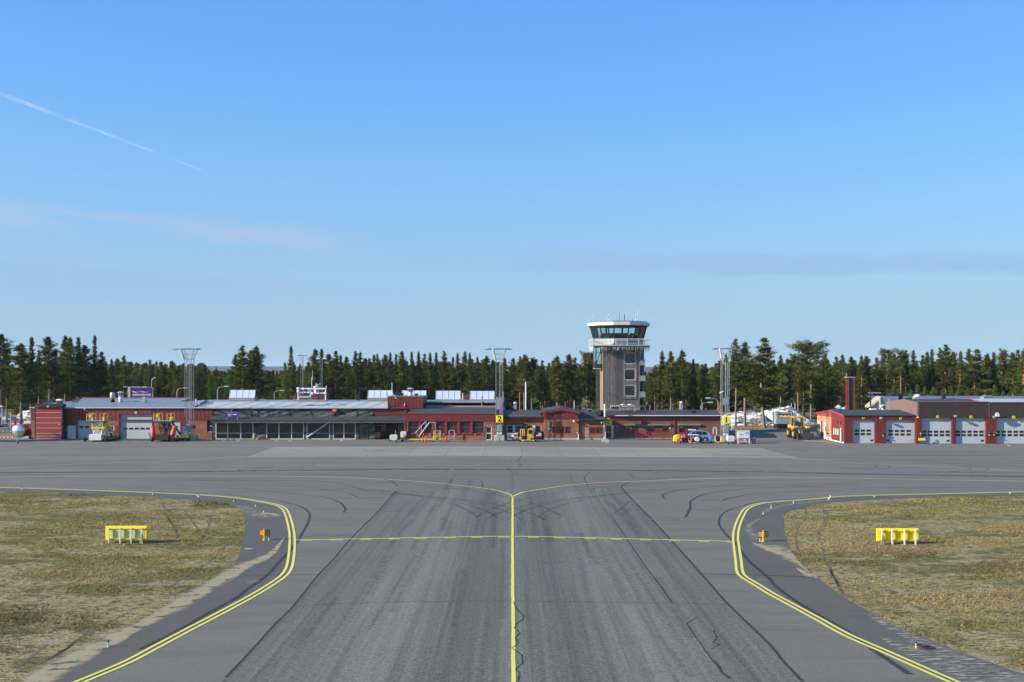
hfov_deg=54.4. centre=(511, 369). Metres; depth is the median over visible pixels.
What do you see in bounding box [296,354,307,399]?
distant mast
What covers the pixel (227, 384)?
pine tree
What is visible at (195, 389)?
pine tree
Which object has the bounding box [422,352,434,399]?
pine tree
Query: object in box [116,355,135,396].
pine tree
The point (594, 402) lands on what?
pine tree
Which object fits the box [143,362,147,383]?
pine tree
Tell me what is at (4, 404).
pine tree
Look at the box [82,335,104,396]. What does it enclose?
pine tree
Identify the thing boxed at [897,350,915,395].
pine tree
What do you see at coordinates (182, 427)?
door
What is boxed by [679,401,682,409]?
chimney cowl
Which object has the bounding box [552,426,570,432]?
window
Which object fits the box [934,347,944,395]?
pine tree
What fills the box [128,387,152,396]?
billboard
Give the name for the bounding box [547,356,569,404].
pine tree
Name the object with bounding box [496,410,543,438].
brick wing
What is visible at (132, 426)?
garage door
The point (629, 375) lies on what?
window
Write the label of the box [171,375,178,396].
pine tree
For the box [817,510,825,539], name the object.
tyre rut
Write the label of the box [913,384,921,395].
pine tree
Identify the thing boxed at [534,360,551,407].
pine tree
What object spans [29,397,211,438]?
service building
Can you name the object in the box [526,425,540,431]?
window
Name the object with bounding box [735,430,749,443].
equipment stand
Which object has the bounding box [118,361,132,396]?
pine tree
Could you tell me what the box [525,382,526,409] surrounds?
pole
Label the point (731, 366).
pine tree
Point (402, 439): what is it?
tow bar
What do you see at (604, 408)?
white pole
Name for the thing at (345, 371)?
pine tree
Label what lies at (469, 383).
pine tree
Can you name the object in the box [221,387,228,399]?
pine tree
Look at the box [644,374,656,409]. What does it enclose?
pine tree
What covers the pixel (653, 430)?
window
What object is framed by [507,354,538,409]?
pine tree
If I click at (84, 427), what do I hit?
garage door
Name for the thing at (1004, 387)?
pine tree
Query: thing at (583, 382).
pine tree
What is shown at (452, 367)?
pine tree
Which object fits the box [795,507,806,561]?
tyre rut
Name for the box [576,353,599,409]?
pine tree
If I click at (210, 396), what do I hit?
pine tree
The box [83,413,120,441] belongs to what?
passenger stairs
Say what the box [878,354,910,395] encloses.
pine tree
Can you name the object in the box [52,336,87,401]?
pine tree
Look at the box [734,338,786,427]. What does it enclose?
pine tree
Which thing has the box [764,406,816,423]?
snow bank
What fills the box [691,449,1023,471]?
stand line
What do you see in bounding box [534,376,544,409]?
pine tree
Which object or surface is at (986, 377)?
pine tree
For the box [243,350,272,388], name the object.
pine tree
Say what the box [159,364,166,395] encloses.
pine tree
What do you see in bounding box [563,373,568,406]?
pine tree
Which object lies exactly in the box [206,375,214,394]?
pine tree
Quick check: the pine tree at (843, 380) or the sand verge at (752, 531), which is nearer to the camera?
the sand verge at (752, 531)
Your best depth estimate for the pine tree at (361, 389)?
214.72 m
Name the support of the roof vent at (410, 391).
on the plant room
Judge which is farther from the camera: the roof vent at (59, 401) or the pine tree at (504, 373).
the pine tree at (504, 373)
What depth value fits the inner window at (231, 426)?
153.49 m
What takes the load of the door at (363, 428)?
in the terminal building at (275, 419)
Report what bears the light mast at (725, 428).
on the apron at (234, 454)
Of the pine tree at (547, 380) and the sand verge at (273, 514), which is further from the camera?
the pine tree at (547, 380)
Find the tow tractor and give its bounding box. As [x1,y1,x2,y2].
[518,428,534,441]
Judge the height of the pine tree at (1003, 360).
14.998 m
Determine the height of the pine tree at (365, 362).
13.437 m
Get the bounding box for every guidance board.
[106,526,147,543]
[876,528,918,544]
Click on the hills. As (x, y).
(281, 368)
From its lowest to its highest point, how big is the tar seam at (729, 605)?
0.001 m
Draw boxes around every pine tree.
[0,334,15,423]
[0,342,45,423]
[1,355,17,422]
[2,391,12,413]
[8,377,29,414]
[24,337,45,420]
[25,336,66,400]
[32,381,45,403]
[34,349,46,403]
[43,368,56,403]
[44,348,68,402]
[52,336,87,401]
[54,335,72,401]
[70,336,87,396]
[74,344,98,396]
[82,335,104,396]
[90,352,114,396]
[103,358,119,396]
[109,358,125,396]
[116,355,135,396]
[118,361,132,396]
[127,361,139,382]
[131,371,138,386]
[134,362,140,386]
[139,364,144,384]
[139,375,143,386]
[142,360,157,391]
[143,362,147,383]
[145,376,155,396]
[153,360,163,393]
[153,373,164,396]
[153,382,162,396]
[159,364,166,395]
[163,379,172,396]
[165,388,171,396]
[166,363,177,393]
[166,364,174,390]
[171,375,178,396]
[176,378,183,396]
[177,365,180,381]
[178,363,186,393]
[184,375,190,396]
[192,364,206,388]
[192,374,199,398]
[195,388,204,399]
[201,380,205,392]
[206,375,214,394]
[207,386,215,399]
[213,377,219,389]
[218,378,224,399]
[221,369,233,395]
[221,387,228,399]
[223,354,248,393]
[230,345,253,389]
[241,345,276,399]
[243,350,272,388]
[268,370,277,396]
[273,362,288,399]
[275,374,286,399]
[283,346,297,399]
[290,363,303,398]
[293,363,304,399]
[300,348,328,398]
[300,361,314,399]
[312,348,329,399]
[323,354,337,398]
[325,351,345,399]
[336,355,348,399]
[342,356,353,399]
[345,351,363,399]
[347,370,356,399]
[350,351,371,399]
[358,358,370,397]
[363,358,372,392]
[366,354,379,393]
[367,352,384,397]
[379,355,394,391]
[382,352,396,394]
[390,350,411,392]
[393,354,400,394]
[406,352,416,389]
[412,352,426,392]
[416,353,428,392]
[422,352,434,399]
[431,352,441,399]
[438,351,450,390]
[444,367,450,389]
[448,357,455,390]
[449,352,465,396]
[460,351,471,392]
[461,353,474,394]
[473,356,497,390]
[473,357,481,390]
[490,360,499,398]
[494,357,509,409]
[494,363,501,399]
[501,357,522,409]
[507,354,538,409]
[512,356,525,409]
[518,384,533,406]
[525,357,537,409]
[527,371,536,409]
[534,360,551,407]
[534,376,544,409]
[542,367,552,406]
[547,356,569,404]
[558,354,585,407]
[559,366,567,405]
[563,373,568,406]
[570,357,586,408]
[573,365,587,409]
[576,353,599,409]
[579,350,592,402]
[582,375,591,408]
[590,370,599,409]
[644,365,659,409]
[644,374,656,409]
[648,350,673,409]
[662,351,679,409]
[668,382,677,409]
[674,349,691,404]
[688,359,702,409]
[696,368,707,409]
[697,363,715,409]
[707,368,719,409]
[710,359,733,412]
[715,354,732,412]
[723,338,745,426]
[728,341,759,426]
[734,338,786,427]
[746,362,763,410]
[763,371,776,409]
[769,360,783,407]
[770,355,788,406]
[778,358,794,405]
[784,353,798,406]
[785,338,830,419]
[788,357,805,411]
[792,361,812,415]
[798,380,808,415]
[799,352,845,421]
[803,360,841,418]
[826,356,841,402]
[832,354,847,406]
[837,356,865,398]
[855,355,870,409]
[858,356,879,408]
[869,357,885,399]
[874,371,890,395]
[876,347,896,388]
[877,357,885,395]
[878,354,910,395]
[887,385,899,395]
[892,349,912,393]
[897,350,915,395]
[901,349,924,394]
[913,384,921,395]
[916,351,936,388]
[917,355,928,394]
[922,386,929,395]
[924,368,933,395]
[926,348,938,395]
[930,386,937,395]
[934,344,958,394]
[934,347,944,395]
[936,367,947,395]
[938,352,959,390]
[948,386,954,395]
[952,350,973,395]
[954,349,997,395]
[955,385,963,395]
[962,348,978,389]
[981,353,1000,388]
[983,370,991,392]
[986,352,1002,394]
[991,385,999,395]
[994,348,1010,394]
[997,352,1022,393]
[997,362,1011,395]
[1007,350,1022,395]
[1011,349,1023,395]
[1012,386,1019,395]
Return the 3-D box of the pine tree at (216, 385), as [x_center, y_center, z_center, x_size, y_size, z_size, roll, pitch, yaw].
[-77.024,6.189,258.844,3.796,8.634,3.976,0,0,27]
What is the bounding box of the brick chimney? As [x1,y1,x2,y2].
[844,373,854,409]
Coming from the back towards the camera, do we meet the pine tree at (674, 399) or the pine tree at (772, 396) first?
the pine tree at (674, 399)
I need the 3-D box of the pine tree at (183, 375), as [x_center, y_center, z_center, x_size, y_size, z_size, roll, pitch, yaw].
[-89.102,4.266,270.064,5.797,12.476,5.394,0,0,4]
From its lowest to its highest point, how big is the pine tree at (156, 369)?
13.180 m
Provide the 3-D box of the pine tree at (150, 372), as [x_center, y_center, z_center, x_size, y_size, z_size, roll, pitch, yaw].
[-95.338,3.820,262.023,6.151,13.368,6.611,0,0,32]
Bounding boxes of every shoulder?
[0,472,396,681]
[0,488,291,680]
[621,474,1023,681]
[735,492,1023,680]
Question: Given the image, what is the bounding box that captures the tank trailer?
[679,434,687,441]
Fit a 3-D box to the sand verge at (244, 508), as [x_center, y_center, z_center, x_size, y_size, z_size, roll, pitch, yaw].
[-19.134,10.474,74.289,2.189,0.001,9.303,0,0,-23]
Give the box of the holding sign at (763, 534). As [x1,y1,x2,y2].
[758,530,767,541]
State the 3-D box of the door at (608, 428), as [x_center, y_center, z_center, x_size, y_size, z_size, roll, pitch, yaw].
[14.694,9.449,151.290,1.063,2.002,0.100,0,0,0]
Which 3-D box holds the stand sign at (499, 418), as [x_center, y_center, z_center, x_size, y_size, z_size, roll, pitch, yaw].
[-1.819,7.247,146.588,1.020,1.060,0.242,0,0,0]
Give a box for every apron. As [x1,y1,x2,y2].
[0,424,1023,674]
[248,446,794,457]
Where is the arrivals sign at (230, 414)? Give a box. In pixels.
[225,408,238,418]
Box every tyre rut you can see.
[12,626,95,672]
[15,644,48,667]
[31,613,125,670]
[162,502,177,544]
[165,544,226,590]
[184,510,203,543]
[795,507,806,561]
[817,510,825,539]
[820,544,842,595]
[831,571,846,596]
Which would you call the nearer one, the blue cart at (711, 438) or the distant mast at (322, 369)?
the blue cart at (711, 438)
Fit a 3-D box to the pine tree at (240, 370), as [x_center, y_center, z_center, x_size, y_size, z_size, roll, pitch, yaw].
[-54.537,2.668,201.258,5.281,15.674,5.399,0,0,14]
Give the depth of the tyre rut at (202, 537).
66.23 m
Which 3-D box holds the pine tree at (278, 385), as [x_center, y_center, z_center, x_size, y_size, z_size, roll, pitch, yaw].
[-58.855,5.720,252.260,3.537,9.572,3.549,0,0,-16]
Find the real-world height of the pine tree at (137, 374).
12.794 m
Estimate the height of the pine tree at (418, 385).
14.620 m
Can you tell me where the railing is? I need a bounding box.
[635,431,669,439]
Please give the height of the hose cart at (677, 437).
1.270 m
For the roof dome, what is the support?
on the garage at (948, 427)
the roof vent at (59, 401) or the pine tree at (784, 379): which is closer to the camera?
the roof vent at (59, 401)
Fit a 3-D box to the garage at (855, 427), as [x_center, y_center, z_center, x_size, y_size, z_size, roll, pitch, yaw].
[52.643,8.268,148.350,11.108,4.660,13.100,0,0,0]
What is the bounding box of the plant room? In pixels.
[388,395,426,408]
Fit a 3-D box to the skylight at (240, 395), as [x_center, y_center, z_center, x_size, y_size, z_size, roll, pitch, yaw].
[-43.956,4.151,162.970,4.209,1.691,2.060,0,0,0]
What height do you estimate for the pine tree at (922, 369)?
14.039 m
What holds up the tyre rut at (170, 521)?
on the ground at (138, 606)
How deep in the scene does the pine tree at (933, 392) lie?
194.38 m
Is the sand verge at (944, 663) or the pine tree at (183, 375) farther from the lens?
the pine tree at (183, 375)
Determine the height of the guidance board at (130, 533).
1.036 m
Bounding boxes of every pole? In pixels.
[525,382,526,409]
[603,404,605,416]
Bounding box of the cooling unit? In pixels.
[619,404,634,410]
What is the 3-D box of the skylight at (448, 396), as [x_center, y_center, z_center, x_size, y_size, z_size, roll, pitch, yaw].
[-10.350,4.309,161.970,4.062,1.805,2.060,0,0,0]
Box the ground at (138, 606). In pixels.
[0,372,1023,681]
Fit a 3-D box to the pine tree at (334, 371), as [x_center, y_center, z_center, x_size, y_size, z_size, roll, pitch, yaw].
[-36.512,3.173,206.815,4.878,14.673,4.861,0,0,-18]
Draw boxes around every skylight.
[229,390,257,399]
[367,390,392,399]
[402,390,426,394]
[435,391,460,400]
[470,391,494,400]
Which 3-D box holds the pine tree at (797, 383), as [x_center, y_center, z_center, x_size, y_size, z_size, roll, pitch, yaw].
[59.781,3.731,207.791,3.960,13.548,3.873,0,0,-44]
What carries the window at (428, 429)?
in the gate building at (471, 421)
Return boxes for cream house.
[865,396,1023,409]
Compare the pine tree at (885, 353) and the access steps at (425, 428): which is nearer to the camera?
the access steps at (425, 428)
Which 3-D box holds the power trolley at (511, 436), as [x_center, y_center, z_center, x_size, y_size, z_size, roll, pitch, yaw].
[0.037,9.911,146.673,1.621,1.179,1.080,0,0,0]
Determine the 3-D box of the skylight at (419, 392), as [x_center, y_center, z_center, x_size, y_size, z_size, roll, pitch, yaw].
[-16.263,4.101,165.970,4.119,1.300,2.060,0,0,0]
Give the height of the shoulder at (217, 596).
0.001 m
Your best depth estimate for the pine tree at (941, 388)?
223.35 m
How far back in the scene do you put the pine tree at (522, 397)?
224.76 m
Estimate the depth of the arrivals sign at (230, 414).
148.94 m
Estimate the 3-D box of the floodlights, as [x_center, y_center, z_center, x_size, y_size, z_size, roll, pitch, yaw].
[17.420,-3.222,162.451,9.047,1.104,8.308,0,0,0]
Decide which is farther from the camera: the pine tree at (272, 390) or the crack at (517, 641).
the pine tree at (272, 390)
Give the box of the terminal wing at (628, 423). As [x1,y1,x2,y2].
[605,409,726,438]
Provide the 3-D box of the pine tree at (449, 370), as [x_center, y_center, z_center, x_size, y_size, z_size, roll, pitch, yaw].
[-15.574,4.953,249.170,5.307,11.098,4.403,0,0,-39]
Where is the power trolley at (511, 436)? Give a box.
[507,433,517,440]
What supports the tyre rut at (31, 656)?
on the ground at (138, 606)
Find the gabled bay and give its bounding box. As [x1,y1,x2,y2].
[541,405,579,439]
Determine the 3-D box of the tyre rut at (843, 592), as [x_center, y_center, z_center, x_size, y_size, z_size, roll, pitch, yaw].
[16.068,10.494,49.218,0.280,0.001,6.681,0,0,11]
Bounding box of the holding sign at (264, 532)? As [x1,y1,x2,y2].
[260,529,269,539]
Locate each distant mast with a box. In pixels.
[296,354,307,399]
[316,358,326,392]
[593,368,599,409]
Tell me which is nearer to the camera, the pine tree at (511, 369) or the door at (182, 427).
the door at (182, 427)
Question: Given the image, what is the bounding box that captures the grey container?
[773,412,796,427]
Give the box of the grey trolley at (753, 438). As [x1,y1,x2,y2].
[751,436,755,443]
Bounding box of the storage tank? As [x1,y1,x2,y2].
[12,421,30,438]
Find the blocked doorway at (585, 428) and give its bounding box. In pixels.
[582,425,588,436]
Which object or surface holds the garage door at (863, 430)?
in the garage at (855, 427)
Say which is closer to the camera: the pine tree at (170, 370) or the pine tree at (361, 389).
the pine tree at (361, 389)
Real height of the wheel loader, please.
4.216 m
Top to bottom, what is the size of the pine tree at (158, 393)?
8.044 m
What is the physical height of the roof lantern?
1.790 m
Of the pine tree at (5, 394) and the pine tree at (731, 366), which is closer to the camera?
the pine tree at (731, 366)
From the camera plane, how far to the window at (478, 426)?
148.44 m
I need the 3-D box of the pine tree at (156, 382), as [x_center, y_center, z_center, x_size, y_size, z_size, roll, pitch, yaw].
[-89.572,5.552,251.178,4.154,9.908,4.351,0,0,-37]
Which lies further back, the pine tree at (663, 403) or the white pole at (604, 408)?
the pine tree at (663, 403)
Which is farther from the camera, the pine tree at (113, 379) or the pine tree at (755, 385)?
the pine tree at (113, 379)
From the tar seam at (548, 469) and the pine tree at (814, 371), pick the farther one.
the pine tree at (814, 371)
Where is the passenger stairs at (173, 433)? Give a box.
[150,413,180,441]
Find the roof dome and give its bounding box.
[912,394,921,398]
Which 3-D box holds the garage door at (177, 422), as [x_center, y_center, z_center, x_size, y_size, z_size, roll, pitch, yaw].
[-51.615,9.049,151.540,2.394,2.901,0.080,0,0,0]
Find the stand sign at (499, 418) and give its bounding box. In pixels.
[496,415,502,422]
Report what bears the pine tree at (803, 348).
on the ground at (138, 606)
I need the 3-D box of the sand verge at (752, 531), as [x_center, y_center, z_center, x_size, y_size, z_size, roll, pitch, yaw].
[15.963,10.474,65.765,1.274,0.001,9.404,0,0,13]
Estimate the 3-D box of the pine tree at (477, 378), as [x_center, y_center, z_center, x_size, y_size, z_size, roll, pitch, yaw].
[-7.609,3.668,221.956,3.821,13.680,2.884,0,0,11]
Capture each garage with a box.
[816,410,916,442]
[885,398,1023,443]
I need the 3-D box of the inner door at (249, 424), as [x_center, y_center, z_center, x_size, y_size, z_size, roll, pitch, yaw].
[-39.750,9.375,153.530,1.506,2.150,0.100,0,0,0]
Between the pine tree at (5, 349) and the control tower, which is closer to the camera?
the control tower
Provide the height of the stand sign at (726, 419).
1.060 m
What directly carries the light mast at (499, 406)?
on the apron at (234, 454)
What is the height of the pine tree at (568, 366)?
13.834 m
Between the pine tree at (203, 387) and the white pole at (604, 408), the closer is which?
the white pole at (604, 408)
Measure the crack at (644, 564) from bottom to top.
0.001 m
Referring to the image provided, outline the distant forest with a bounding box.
[2,358,1008,411]
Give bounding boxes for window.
[207,420,211,431]
[224,423,354,429]
[378,423,384,430]
[408,421,418,432]
[421,421,431,432]
[435,421,444,432]
[447,421,457,432]
[460,421,469,432]
[473,421,483,432]
[507,425,520,431]
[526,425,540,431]
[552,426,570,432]
[589,427,602,433]
[620,426,624,431]
[625,353,634,363]
[625,369,634,379]
[625,385,634,395]
[632,426,638,431]
[649,426,668,432]
[679,426,698,432]
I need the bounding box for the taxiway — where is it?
[222,487,802,681]
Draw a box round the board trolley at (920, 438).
[918,433,924,443]
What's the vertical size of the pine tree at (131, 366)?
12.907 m
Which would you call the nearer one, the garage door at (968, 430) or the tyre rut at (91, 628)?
the tyre rut at (91, 628)
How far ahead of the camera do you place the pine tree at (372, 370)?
221.76 m
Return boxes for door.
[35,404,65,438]
[68,426,75,438]
[78,420,102,438]
[120,414,151,438]
[165,420,179,436]
[181,426,184,434]
[249,424,253,437]
[360,425,367,438]
[398,425,403,437]
[486,427,491,439]
[605,425,611,437]
[824,422,825,438]
[853,420,873,442]
[886,420,914,442]
[922,418,950,443]
[956,418,984,443]
[997,418,1023,443]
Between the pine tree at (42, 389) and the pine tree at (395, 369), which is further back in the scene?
the pine tree at (395, 369)
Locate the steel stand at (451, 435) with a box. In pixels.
[449,430,454,440]
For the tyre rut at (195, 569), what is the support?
on the ground at (138, 606)
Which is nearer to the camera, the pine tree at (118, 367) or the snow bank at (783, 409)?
the snow bank at (783, 409)
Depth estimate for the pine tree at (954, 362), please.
219.52 m
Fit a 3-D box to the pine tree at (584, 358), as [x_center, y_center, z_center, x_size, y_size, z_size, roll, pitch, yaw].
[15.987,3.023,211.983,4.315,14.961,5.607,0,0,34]
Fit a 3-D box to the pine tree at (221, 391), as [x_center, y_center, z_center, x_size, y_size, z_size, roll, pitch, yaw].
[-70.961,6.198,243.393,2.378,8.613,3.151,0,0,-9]
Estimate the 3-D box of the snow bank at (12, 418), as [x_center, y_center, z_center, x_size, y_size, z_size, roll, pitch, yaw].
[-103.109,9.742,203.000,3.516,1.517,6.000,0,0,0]
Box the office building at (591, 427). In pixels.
[578,410,605,439]
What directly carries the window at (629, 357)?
in the control tower
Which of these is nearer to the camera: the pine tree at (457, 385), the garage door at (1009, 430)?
the garage door at (1009, 430)
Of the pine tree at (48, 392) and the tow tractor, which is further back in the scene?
the pine tree at (48, 392)
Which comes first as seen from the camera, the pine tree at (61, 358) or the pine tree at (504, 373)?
the pine tree at (61, 358)
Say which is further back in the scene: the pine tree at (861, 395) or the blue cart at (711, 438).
the pine tree at (861, 395)
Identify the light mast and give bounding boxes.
[173,348,199,440]
[485,348,511,440]
[712,348,738,441]
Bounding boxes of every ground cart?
[388,434,397,441]
[397,431,406,440]
[723,436,734,443]
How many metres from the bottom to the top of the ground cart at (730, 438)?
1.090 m
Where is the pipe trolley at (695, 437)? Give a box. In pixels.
[688,434,702,442]
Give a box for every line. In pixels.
[37,476,511,495]
[304,536,734,542]
[511,496,515,681]
[513,478,990,496]
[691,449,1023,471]
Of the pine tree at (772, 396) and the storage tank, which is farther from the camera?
the pine tree at (772, 396)
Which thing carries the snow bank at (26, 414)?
on the ground at (138, 606)
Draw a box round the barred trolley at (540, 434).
[535,431,542,438]
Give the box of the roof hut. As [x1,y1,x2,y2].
[313,394,327,399]
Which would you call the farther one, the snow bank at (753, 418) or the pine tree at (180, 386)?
the pine tree at (180, 386)
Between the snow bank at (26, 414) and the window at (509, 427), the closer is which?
the window at (509, 427)
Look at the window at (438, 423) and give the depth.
148.44 m
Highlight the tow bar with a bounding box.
[400,438,448,441]
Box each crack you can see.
[512,601,523,679]
[610,514,671,601]
[687,617,712,659]
[711,630,730,678]
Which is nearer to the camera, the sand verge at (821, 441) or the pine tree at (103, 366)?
the sand verge at (821, 441)
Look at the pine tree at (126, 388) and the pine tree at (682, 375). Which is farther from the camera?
the pine tree at (126, 388)
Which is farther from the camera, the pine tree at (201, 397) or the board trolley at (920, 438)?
the pine tree at (201, 397)
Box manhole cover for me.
[907,644,937,651]
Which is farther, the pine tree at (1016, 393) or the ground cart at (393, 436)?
the pine tree at (1016, 393)
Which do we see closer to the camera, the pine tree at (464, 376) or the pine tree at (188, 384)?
the pine tree at (464, 376)
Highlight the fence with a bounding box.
[0,427,10,436]
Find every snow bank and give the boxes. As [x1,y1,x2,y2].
[2,414,18,421]
[16,410,29,417]
[721,411,773,425]
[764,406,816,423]
[831,405,845,409]
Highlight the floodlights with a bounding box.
[589,346,649,352]
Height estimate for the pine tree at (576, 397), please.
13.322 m
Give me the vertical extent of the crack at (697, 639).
0.001 m
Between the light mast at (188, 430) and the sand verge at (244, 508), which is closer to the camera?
the sand verge at (244, 508)
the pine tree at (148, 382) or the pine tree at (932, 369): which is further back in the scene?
the pine tree at (148, 382)
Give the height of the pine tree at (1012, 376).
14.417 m
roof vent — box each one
[56,399,63,403]
[110,392,115,401]
[118,391,123,401]
[407,388,413,395]
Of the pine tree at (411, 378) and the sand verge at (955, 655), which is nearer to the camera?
the sand verge at (955, 655)
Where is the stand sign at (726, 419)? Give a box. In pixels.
[723,416,729,423]
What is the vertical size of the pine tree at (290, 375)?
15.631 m
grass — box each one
[723,425,773,429]
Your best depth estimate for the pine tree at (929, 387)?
215.35 m
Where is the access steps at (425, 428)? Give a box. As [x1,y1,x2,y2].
[415,421,435,438]
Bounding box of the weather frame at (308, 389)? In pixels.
[291,386,327,400]
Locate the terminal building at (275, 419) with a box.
[205,400,495,438]
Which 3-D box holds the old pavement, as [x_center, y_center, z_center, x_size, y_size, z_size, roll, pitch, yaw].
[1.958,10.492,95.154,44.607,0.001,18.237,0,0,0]
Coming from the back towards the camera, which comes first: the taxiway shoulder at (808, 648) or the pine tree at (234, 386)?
the pine tree at (234, 386)
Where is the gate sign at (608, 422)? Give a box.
[605,420,611,424]
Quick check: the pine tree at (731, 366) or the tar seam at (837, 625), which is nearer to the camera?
the tar seam at (837, 625)
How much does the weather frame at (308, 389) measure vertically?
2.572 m
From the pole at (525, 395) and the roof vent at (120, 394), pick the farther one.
the pole at (525, 395)
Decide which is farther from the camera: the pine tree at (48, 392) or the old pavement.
the pine tree at (48, 392)
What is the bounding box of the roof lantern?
[313,383,319,392]
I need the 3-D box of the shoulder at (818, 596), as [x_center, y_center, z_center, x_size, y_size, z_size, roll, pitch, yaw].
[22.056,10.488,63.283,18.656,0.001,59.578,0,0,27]
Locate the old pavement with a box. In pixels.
[318,470,740,490]
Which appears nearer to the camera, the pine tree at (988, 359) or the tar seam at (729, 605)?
the tar seam at (729, 605)
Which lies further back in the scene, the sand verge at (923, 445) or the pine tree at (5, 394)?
the pine tree at (5, 394)
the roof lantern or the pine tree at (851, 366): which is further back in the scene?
the pine tree at (851, 366)
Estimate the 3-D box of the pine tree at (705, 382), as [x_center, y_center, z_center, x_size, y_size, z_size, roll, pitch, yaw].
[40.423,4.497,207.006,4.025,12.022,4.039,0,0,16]
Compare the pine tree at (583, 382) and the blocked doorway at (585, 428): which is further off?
the pine tree at (583, 382)
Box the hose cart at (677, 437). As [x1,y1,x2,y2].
[673,434,681,442]
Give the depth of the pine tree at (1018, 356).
217.81 m
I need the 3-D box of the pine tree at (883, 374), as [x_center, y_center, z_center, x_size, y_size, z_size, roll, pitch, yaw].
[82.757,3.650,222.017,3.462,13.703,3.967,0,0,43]
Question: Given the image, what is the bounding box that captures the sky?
[0,0,1023,367]
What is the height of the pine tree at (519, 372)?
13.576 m
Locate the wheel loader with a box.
[786,410,814,439]
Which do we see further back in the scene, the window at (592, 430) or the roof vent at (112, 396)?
the roof vent at (112, 396)
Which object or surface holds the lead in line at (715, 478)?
on the taxiway shoulder at (808, 648)
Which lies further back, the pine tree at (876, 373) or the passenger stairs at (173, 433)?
the pine tree at (876, 373)
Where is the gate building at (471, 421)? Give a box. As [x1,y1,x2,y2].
[403,394,496,439]
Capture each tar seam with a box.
[0,469,1023,476]
[90,480,365,648]
[225,487,802,680]
[296,483,492,604]
[522,498,799,604]
[631,479,911,673]
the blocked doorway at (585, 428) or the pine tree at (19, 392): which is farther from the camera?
the pine tree at (19, 392)
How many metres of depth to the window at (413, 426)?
148.44 m
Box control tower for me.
[587,320,650,409]
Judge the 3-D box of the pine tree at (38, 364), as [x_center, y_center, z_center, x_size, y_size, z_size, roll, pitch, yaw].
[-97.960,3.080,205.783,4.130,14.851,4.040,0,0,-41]
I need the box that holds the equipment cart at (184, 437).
[180,435,189,440]
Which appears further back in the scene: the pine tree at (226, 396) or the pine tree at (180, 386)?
the pine tree at (180, 386)
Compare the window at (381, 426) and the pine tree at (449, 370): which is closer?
the window at (381, 426)
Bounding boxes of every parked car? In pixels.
[0,424,12,432]
[683,429,710,441]
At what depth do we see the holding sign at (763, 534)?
60.78 m
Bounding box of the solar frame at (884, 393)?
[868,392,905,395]
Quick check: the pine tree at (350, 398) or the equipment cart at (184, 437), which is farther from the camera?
the pine tree at (350, 398)
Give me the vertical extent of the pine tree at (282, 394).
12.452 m
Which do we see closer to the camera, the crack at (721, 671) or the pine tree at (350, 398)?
the crack at (721, 671)
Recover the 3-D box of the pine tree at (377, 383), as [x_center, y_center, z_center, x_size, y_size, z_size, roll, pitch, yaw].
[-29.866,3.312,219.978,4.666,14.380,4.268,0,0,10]
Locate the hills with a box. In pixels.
[104,366,964,371]
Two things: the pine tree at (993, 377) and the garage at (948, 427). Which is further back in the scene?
the pine tree at (993, 377)
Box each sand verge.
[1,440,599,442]
[20,537,284,681]
[239,506,265,517]
[260,513,280,515]
[747,519,760,539]
[753,543,816,577]
[797,568,817,576]
[804,440,838,443]
[848,444,1020,446]
[867,614,1018,681]
[883,638,982,681]
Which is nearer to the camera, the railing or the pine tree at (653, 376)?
the railing
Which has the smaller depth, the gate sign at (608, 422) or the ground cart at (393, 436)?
the ground cart at (393, 436)
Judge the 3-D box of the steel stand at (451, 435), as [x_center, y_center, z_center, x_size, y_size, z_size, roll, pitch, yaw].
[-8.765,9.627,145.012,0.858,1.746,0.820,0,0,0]
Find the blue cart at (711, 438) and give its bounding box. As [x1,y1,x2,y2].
[709,436,714,442]
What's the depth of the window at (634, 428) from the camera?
151.30 m
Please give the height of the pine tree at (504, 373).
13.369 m
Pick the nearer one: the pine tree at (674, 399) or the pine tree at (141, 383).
the pine tree at (674, 399)
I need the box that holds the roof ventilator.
[979,395,992,398]
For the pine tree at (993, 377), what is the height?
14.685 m
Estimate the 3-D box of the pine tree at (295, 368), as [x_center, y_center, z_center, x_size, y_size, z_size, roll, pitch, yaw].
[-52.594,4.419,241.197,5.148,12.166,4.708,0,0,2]
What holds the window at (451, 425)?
in the gate building at (471, 421)
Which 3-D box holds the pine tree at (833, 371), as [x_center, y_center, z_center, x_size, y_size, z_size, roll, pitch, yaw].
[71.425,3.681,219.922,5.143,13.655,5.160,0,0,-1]
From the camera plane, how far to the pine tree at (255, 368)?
202.68 m
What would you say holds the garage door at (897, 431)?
in the garage at (855, 427)
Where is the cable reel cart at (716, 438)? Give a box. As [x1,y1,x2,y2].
[714,435,721,442]
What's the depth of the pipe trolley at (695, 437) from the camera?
141.79 m
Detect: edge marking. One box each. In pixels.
[5,487,295,681]
[732,491,1023,681]
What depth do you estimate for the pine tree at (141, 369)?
274.91 m
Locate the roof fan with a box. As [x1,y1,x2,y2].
[596,410,603,415]
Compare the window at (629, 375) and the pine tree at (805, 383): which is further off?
the pine tree at (805, 383)

